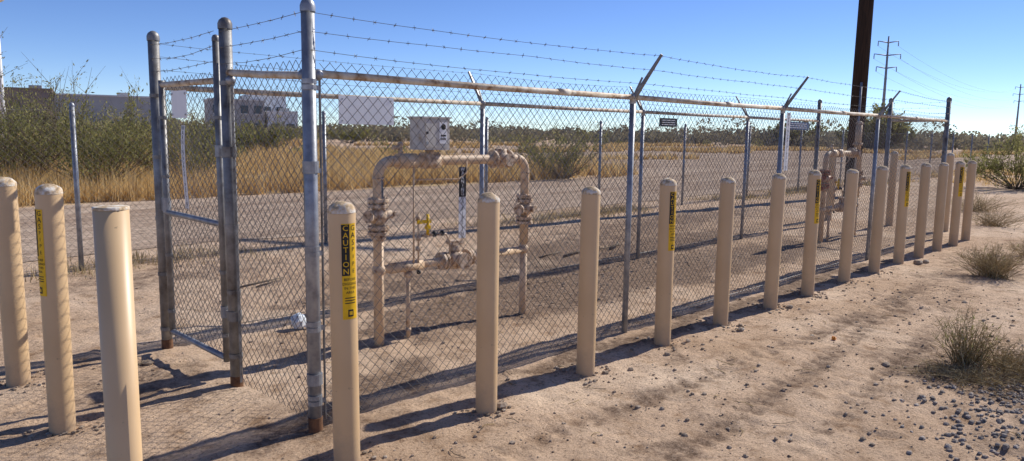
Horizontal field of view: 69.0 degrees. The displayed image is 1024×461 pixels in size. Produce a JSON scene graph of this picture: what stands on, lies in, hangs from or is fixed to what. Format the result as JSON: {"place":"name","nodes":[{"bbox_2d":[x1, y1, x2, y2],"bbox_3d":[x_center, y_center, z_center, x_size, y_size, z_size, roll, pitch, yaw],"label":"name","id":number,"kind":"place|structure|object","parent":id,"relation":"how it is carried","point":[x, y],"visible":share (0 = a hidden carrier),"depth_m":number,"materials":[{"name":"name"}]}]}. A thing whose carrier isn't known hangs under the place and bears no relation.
{"place":"outdoors","nodes":[
{"label":"outdoors","id":0,"kind":"place"},
{"bbox_2d":[0,0,5,147],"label":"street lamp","id":1,"kind":"object","parent":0,"point":[1,83],"visible":0.33,"depth_m":34.02,"materials":[{"name":"grey metal"}]},
{"bbox_2d":[0,132,638,207],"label":"dry grass","id":2,"kind":"structure","parent":0,"point":[131,183],"depth_m":19.71,"materials":[{"name":"yellow plant"}]},
{"bbox_2d":[0,129,1023,460],"bbox_3d":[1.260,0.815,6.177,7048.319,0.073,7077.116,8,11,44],"label":"ground","id":3,"kind":"structure","parent":0,"point":[184,403],"depth_m":5.18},
{"bbox_2d":[0,177,30,386],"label":"bollard","id":4,"kind":"object","parent":3,"relation":"on","point":[14,333],"visible":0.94,"depth_m":4.45,"materials":[{"name":"metal"}]},
{"bbox_2d":[0,98,44,176],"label":"desert shrub","id":5,"kind":"object","parent":3,"relation":"on","point":[4,121],"visible":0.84,"depth_m":17.23,"materials":[{"name":"green plant"}]},
{"bbox_2d":[0,51,89,172],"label":"desert shrub","id":6,"kind":"object","parent":3,"relation":"on","point":[25,97],"visible":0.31,"depth_m":20.72,"materials":[{"name":"green plant"}]},
{"bbox_2d":[0,28,107,182],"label":"desert shrub","id":7,"kind":"object","parent":3,"relation":"on","point":[18,156],"visible":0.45,"depth_m":18.81,"materials":[{"name":"green plant"}]},
{"bbox_2d":[34,184,75,434],"bbox_3d":[-2.347,0.556,3.841,0.126,1.601,0.128,9,11,44],"label":"bollard","id":8,"kind":"object","parent":3,"relation":"on","point":[52,259],"visible":1,"depth_m":3.78,"materials":[{"name":"paint"}]},
{"bbox_2d":[4,85,150,126],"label":"building","id":9,"kind":"structure","parent":3,"relation":"on","point":[118,103],"depth_m":107.37,"materials":[{"name":"brown paint"}]},
{"bbox_2d":[4,87,149,97],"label":"trim","id":10,"kind":"structure","parent":9,"relation":"attached to","point":[78,94],"depth_m":106.66,"materials":[{"name":"brown paint"}]},
{"bbox_2d":[0,60,188,189],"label":"desert shrub","id":11,"kind":"object","parent":3,"relation":"on","point":[97,159],"visible":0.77,"depth_m":17.59,"materials":[{"name":"green plant"}]},
{"bbox_2d":[24,89,172,170],"bbox_3d":[-13.316,-3.161,24.002,3.890,2.679,4.204,8,11,44],"label":"desert shrub","id":12,"kind":"object","parent":3,"relation":"on","point":[102,131],"visible":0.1,"depth_m":24.01,"materials":[{"name":"green plant"}]},
{"bbox_2d":[60,109,144,150],"bbox_3d":[-20.116,-4.749,36.216,4.482,2.360,4.121,8,11,44],"label":"desert shrub","id":13,"kind":"object","parent":3,"relation":"on","point":[101,132],"visible":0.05,"depth_m":36.09,"materials":[{"name":"green plant"}]},
{"bbox_2d":[91,205,142,460],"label":"bollard","id":14,"kind":"object","parent":3,"relation":"on","point":[115,288],"visible":1,"depth_m":2.95,"materials":[{"name":"paint"}]},
{"bbox_2d":[146,113,201,141],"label":"desert shrub","id":15,"kind":"object","parent":3,"relation":"on","point":[185,125],"visible":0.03,"depth_m":45.81,"materials":[{"name":"green plant"}]},
{"bbox_2d":[124,101,242,182],"bbox_3d":[-9.099,-2.453,20.734,3.016,2.279,3.538,6,9,34],"label":"desert shrub","id":16,"kind":"object","parent":3,"relation":"on","point":[194,152],"visible":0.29,"depth_m":20.36,"materials":[{"name":"green plant"}]},
{"bbox_2d":[175,119,253,155],"bbox_3d":[-13.200,-4.054,33.338,3.598,1.972,3.281,8,11,44],"label":"desert shrub","id":17,"kind":"object","parent":3,"relation":"on","point":[246,134],"visible":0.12,"depth_m":32.92,"materials":[{"name":"green plant"}]},
{"bbox_2d":[193,116,265,139],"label":"desert shrub","id":18,"kind":"object","parent":3,"relation":"on","point":[252,124],"visible":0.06,"depth_m":53.44,"materials":[{"name":"green plant"}]},
{"bbox_2d":[204,96,297,131],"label":"building","id":19,"kind":"structure","parent":3,"relation":"on","point":[268,100],"depth_m":117.14,"materials":[{"name":"grey paint"}]},
{"bbox_2d":[203,94,297,114],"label":"trim","id":20,"kind":"structure","parent":19,"relation":"attached to","point":[261,100],"depth_m":117.57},
{"bbox_2d":[213,105,294,129],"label":"windows","id":21,"kind":"structure","parent":19,"relation":"attached to","point":[256,110],"depth_m":116.51,"materials":[{"name":"grey glass"}]},
{"bbox_2d":[235,117,294,150],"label":"desert shrub","id":22,"kind":"object","parent":3,"relation":"on","point":[268,137],"visible":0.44,"depth_m":42.44,"materials":[{"name":"green plant"}]},
{"bbox_2d":[254,114,301,140],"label":"desert shrub","id":23,"kind":"object","parent":3,"relation":"on","point":[293,134],"visible":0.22,"depth_m":66.43,"materials":[{"name":"green plant"}]},
{"bbox_2d":[291,312,305,329],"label":"crumpled litter","id":24,"kind":"object","parent":3,"relation":"on","point":[303,323],"visible":0.66,"depth_m":5.93,"materials":[{"name":"white paper"}]},
{"bbox_2d":[327,201,359,460],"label":"bollard","id":25,"kind":"object","parent":3,"relation":"on","point":[343,315],"visible":1,"depth_m":3.41,"materials":[{"name":"paint"}]},
{"bbox_2d":[326,124,376,142],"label":"desert shrub","id":26,"kind":"object","parent":3,"relation":"on","point":[351,133],"visible":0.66,"depth_m":80.78,"materials":[{"name":"green plant"}]},
{"bbox_2d":[363,116,536,345],"bbox_3d":[-0.441,0.056,5.951,0.225,1.895,1.742,8,11,44],"label":"gas regulator piping","id":27,"kind":"object","parent":3,"relation":"on","point":[378,201],"visible":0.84,"depth_m":5.64,"materials":[{"name":"paint"}]},
{"bbox_2d":[459,167,465,237],"bbox_3d":[-0.396,-0.216,5.939,0.004,0.582,0.075,8,11,44],"label":"warning strip sign","id":28,"kind":"object","parent":27,"relation":"attached to","point":[463,202],"visible":0.86,"depth_m":5.94,"materials":[{"name":"white plastic"}]},
{"bbox_2d":[87,131,819,154],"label":"scrub","id":29,"kind":"object","parent":3,"relation":"on","point":[489,141],"visible":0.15,"depth_m":90.08,"materials":[{"name":"green plant"}]},
{"bbox_2d":[23,179,888,282],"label":"fence line weeds","id":30,"kind":"object","parent":3,"relation":"on","point":[245,250],"visible":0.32,"depth_m":12.72,"materials":[{"name":"plant"}]},
{"bbox_2d":[475,192,499,414],"bbox_3d":[-0.141,0.562,4.216,0.126,1.562,0.126,8,10,44],"label":"bollard","id":31,"kind":"object","parent":3,"relation":"on","point":[488,221],"visible":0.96,"depth_m":4.15,"materials":[{"name":"paint"}]},
{"bbox_2d":[0,102,989,272],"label":"chain link fence","id":32,"kind":"object","parent":3,"relation":"on","point":[76,177],"visible":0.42,"depth_m":10.39,"materials":[{"name":"metal"}]},
{"bbox_2d":[0,210,1023,460],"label":"scattered stones","id":33,"kind":"object","parent":3,"relation":"on","point":[502,404],"visible":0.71,"depth_m":4.67,"materials":[{"name":"grey stone"}]},
{"bbox_2d":[7,108,1023,151],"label":"distant scrub","id":34,"kind":"object","parent":3,"relation":"on","point":[950,135],"visible":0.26,"depth_m":107.67,"materials":[{"name":"green plant"}]},
{"bbox_2d":[146,0,951,433],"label":"chain link fence","id":35,"kind":"object","parent":3,"relation":"on","point":[224,92],"visible":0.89,"depth_m":5.13,"materials":[{"name":"metal"}]},
{"bbox_2d":[171,90,188,117],"bbox_3d":[-2.150,-0.817,4.822,0.235,0.175,0.026,8,11,44],"label":"sign board","id":36,"kind":"object","parent":35,"relation":"attached to","point":[179,103],"visible":1,"depth_m":4.81,"materials":[{"name":"metal"}]},
{"bbox_2d":[181,125,188,208],"bbox_3d":[-2.122,-0.403,4.826,0.079,0.551,0.018,8,11,44],"label":"post","id":37,"kind":"object","parent":35,"relation":"attached to","point":[184,165],"visible":1,"depth_m":4.82,"materials":[{"name":"white metal"}]},
{"bbox_2d":[338,95,393,124],"bbox_3d":[-1.242,-1.023,6.356,0.026,0.235,0.560,8,11,44],"label":"sign board","id":38,"kind":"object","parent":35,"relation":"attached to","point":[357,104],"visible":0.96,"depth_m":6.34,"materials":[{"name":"metal"}]},
{"bbox_2d":[659,118,676,126],"bbox_3d":[2.023,-1.401,9.660,0.026,0.110,0.420,8,11,44],"label":"sign board","id":39,"kind":"object","parent":35,"relation":"attached to","point":[668,122],"visible":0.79,"depth_m":9.64,"materials":[{"name":"metal"}]},
{"bbox_2d":[783,113,790,171],"bbox_3d":[2.821,-0.904,7.632,0.004,0.602,0.085,8,11,44],"label":"warning strip sign","id":40,"kind":"object","parent":35,"relation":"attached to","point":[787,141],"visible":1,"depth_m":7.63,"materials":[{"name":"white plastic"}]},
{"bbox_2d":[786,121,809,129],"bbox_3d":[4.770,-1.748,12.435,0.026,0.130,0.900,8,11,44],"label":"sign board","id":41,"kind":"object","parent":35,"relation":"attached to","point":[796,125],"visible":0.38,"depth_m":12.47,"materials":[{"name":"metal"}]},
{"bbox_2d":[515,119,611,178],"bbox_3d":[1.669,-2.854,25.706,3.487,2.107,3.690,8,11,44],"label":"desert shrub","id":42,"kind":"object","parent":3,"relation":"on","point":[553,157],"visible":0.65,"depth_m":25.27,"materials":[{"name":"green plant"}]},
{"bbox_2d":[576,186,600,376],"bbox_3d":[0.503,0.478,4.959,0.126,1.552,0.126,9,11,44],"label":"bollard","id":43,"kind":"object","parent":3,"relation":"on","point":[588,267],"visible":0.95,"depth_m":4.89,"materials":[{"name":"paint"}]},
{"bbox_2d":[283,140,1017,165],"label":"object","id":44,"kind":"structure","parent":3,"relation":"on","point":[603,145],"depth_m":68.04,"materials":[{"name":"green plant"}]},
{"bbox_2d":[654,178,676,345],"bbox_3d":[1.153,0.390,5.622,0.128,1.572,0.126,8,10,44],"label":"bollard","id":45,"kind":"object","parent":3,"relation":"on","point":[665,251],"visible":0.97,"depth_m":5.55,"materials":[{"name":"paint"}]},
{"bbox_2d":[713,177,735,325],"bbox_3d":[1.771,0.327,6.245,0.126,1.552,0.126,8,11,44],"label":"bollard","id":46,"kind":"object","parent":3,"relation":"on","point":[724,248],"visible":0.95,"depth_m":6.18,"materials":[{"name":"paint"}]},
{"bbox_2d":[763,173,785,309],"bbox_3d":[2.425,0.248,6.903,0.126,1.557,0.126,9,11,44],"label":"bollard","id":47,"kind":"object","parent":3,"relation":"on","point":[775,229],"visible":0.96,"depth_m":6.84,"materials":[{"name":"paint"}]},
{"bbox_2d":[767,121,827,146],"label":"mesquite tree","id":48,"kind":"object","parent":3,"relation":"on","point":[803,135],"visible":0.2,"depth_m":104.16,"materials":[{"name":"green plant"}]},
{"bbox_2d":[801,170,820,295],"bbox_3d":[3.001,0.173,7.492,0.127,1.567,0.126,8,11,44],"label":"bollard","id":49,"kind":"object","parent":3,"relation":"on","point":[811,229],"visible":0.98,"depth_m":7.43,"materials":[{"name":"paint"}]},
{"bbox_2d":[824,149,835,219],"bbox_3d":[6.077,-0.722,14.228,0.126,1.653,0.126,8,11,44],"label":"pipe","id":50,"kind":"object","parent":3,"relation":"on","point":[831,180],"visible":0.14,"depth_m":14.16,"materials":[{"name":"metal"}]},
{"bbox_2d":[817,121,865,242],"bbox_3d":[5.131,-0.677,11.568,0.212,2.040,1.552,8,11,44],"label":"gas regulator piping","id":51,"kind":"object","parent":3,"relation":"on","point":[858,139],"visible":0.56,"depth_m":11.36,"materials":[{"name":"paint"}]},
{"bbox_2d":[838,169,858,281],"bbox_3d":[3.680,0.100,8.174,0.126,1.553,0.126,9,11,44],"label":"bollard","id":52,"kind":"object","parent":3,"relation":"on","point":[848,222],"visible":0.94,"depth_m":8.11,"materials":[{"name":"paint"}]},
{"bbox_2d":[843,0,873,194],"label":"utility pole","id":53,"kind":"object","parent":3,"relation":"on","point":[863,44],"visible":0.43,"depth_m":19.40,"materials":[{"name":"brown wood"}]},
{"bbox_2d":[835,102,915,149],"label":"mesquite tree","id":54,"kind":"object","parent":3,"relation":"on","point":[881,119],"visible":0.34,"depth_m":82.87,"materials":[{"name":"green plant"}]},
{"bbox_2d":[868,166,887,272],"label":"bollard","id":55,"kind":"object","parent":3,"relation":"on","point":[878,218],"visible":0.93,"depth_m":8.77,"materials":[{"name":"paint"}]},
{"bbox_2d":[873,36,900,105],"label":"transmission pole","id":56,"kind":"object","parent":3,"relation":"on","point":[886,67],"visible":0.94,"depth_m":246.15,"materials":[{"name":"metal"}]},
{"bbox_2d":[885,151,898,225],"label":"bollard","id":57,"kind":"object","parent":3,"relation":"on","point":[890,190],"visible":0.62,"depth_m":13.41,"materials":[{"name":"paint"}]},
{"bbox_2d":[893,165,910,263],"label":"bollard","id":58,"kind":"object","parent":3,"relation":"on","point":[902,212],"visible":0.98,"depth_m":9.39,"materials":[{"name":"paint"}]},
{"bbox_2d":[913,163,931,257],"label":"bollard","id":59,"kind":"object","parent":3,"relation":"on","point":[922,209],"visible":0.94,"depth_m":9.98,"materials":[{"name":"paint"}]},
{"bbox_2d":[932,162,948,251],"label":"bollard","id":60,"kind":"object","parent":3,"relation":"on","point":[942,182],"visible":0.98,"depth_m":10.57,"materials":[{"name":"paint"}]},
{"bbox_2d":[943,153,954,231],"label":"bollard","id":61,"kind":"object","parent":3,"relation":"on","point":[950,157],"visible":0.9,"depth_m":12.76,"materials":[{"name":"paint"}]},
{"bbox_2d":[889,349,1023,400],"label":"dry weed","id":62,"kind":"object","parent":3,"relation":"on","point":[966,377],"visible":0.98,"depth_m":4.96,"materials":[{"name":"brown plant"}]},
{"bbox_2d":[948,161,964,245],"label":"bollard","id":63,"kind":"object","parent":3,"relation":"on","point":[956,202],"visible":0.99,"depth_m":11.17,"materials":[{"name":"paint"}]},
{"bbox_2d":[926,299,1006,370],"bbox_3d":[3.180,0.731,5.216,0.527,0.497,0.526,1,8,1],"label":"dry weed","id":64,"kind":"object","parent":3,"relation":"on","point":[963,358],"visible":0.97,"depth_m":5.20,"materials":[{"name":"beige plant"}]},
{"bbox_2d":[961,160,976,240],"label":"bollard","id":65,"kind":"object","parent":3,"relation":"on","point":[969,199],"visible":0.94,"depth_m":11.65,"materials":[{"name":"paint"}]},
{"bbox_2d":[931,191,1023,211],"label":"dry weed","id":66,"kind":"object","parent":3,"relation":"on","point":[978,206],"visible":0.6,"depth_m":16.43,"materials":[{"name":"beige plant"}]},
{"bbox_2d":[947,242,1023,279],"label":"dry weed","id":67,"kind":"object","parent":3,"relation":"on","point":[982,265],"visible":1,"depth_m":8.61,"materials":[{"name":"beige plant"}]},
{"bbox_2d":[948,329,1023,376],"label":"dry weed","id":68,"kind":"object","parent":3,"relation":"on","point":[1008,356],"visible":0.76,"depth_m":5.20,"materials":[{"name":"plant"}]},
{"bbox_2d":[950,204,1023,226],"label":"dry weed","id":69,"kind":"object","parent":3,"relation":"on","point":[988,221],"visible":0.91,"depth_m":13.68,"materials":[{"name":"beige plant"}]},
{"bbox_2d":[954,248,1023,269],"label":"dry weed","id":70,"kind":"object","parent":3,"relation":"on","point":[996,256],"visible":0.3,"depth_m":9.22,"materials":[{"name":"brown plant"}]},
{"bbox_2d":[959,124,1023,188],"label":"desert shrub","id":71,"kind":"object","parent":3,"relation":"on","point":[996,166],"visible":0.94,"depth_m":23.80,"materials":[{"name":"green plant"}]},
{"bbox_2d":[984,353,1023,383],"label":"dry weed","id":72,"kind":"object","parent":3,"relation":"on","point":[1014,366],"visible":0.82,"depth_m":5.05,"materials":[{"name":"brown plant"}]},
{"bbox_2d":[986,237,1023,255],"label":"dry weed","id":73,"kind":"object","parent":3,"relation":"on","point":[1021,247],"visible":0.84,"depth_m":10.28,"materials":[{"name":"beige plant"}]},
{"bbox_2d":[1014,84,1022,133],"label":"transmission pole","id":74,"kind":"object","parent":3,"relation":"on","point":[1019,94],"visible":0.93,"depth_m":497.49,"materials":[{"name":"metal"}]},
{"bbox_2d":[877,49,1022,107],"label":"power lines","id":75,"kind":"object","parent":74,"relation":"attached to","point":[949,83],"visible":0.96,"depth_m":315.12,"materials":[{"name":"metal"}]},
{"bbox_2d":[0,0,1023,137],"label":"sky","id":76,"kind":"structure","parent":0,"point":[979,44],"materials":[{"name":"blue"}]},
{"bbox_2d":[19,146,1023,261],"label":"gravel road","id":77,"kind":"structure","parent":0,"point":[144,220],"depth_m":16.54,"materials":[{"name":"grey gravel"}]},
{"bbox_2d":[138,239,1021,457],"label":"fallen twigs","id":78,"kind":"object","parent":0,"point":[251,284],"visible":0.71,"depth_m":6.91,"materials":[{"name":"brown plant"}]},
{"bbox_2d":[834,166,1023,185],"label":"sparse dry grass","id":79,"kind":"structure","parent":0,"point":[965,175],"depth_m":28.66,"materials":[{"name":"plant"}]}
]}

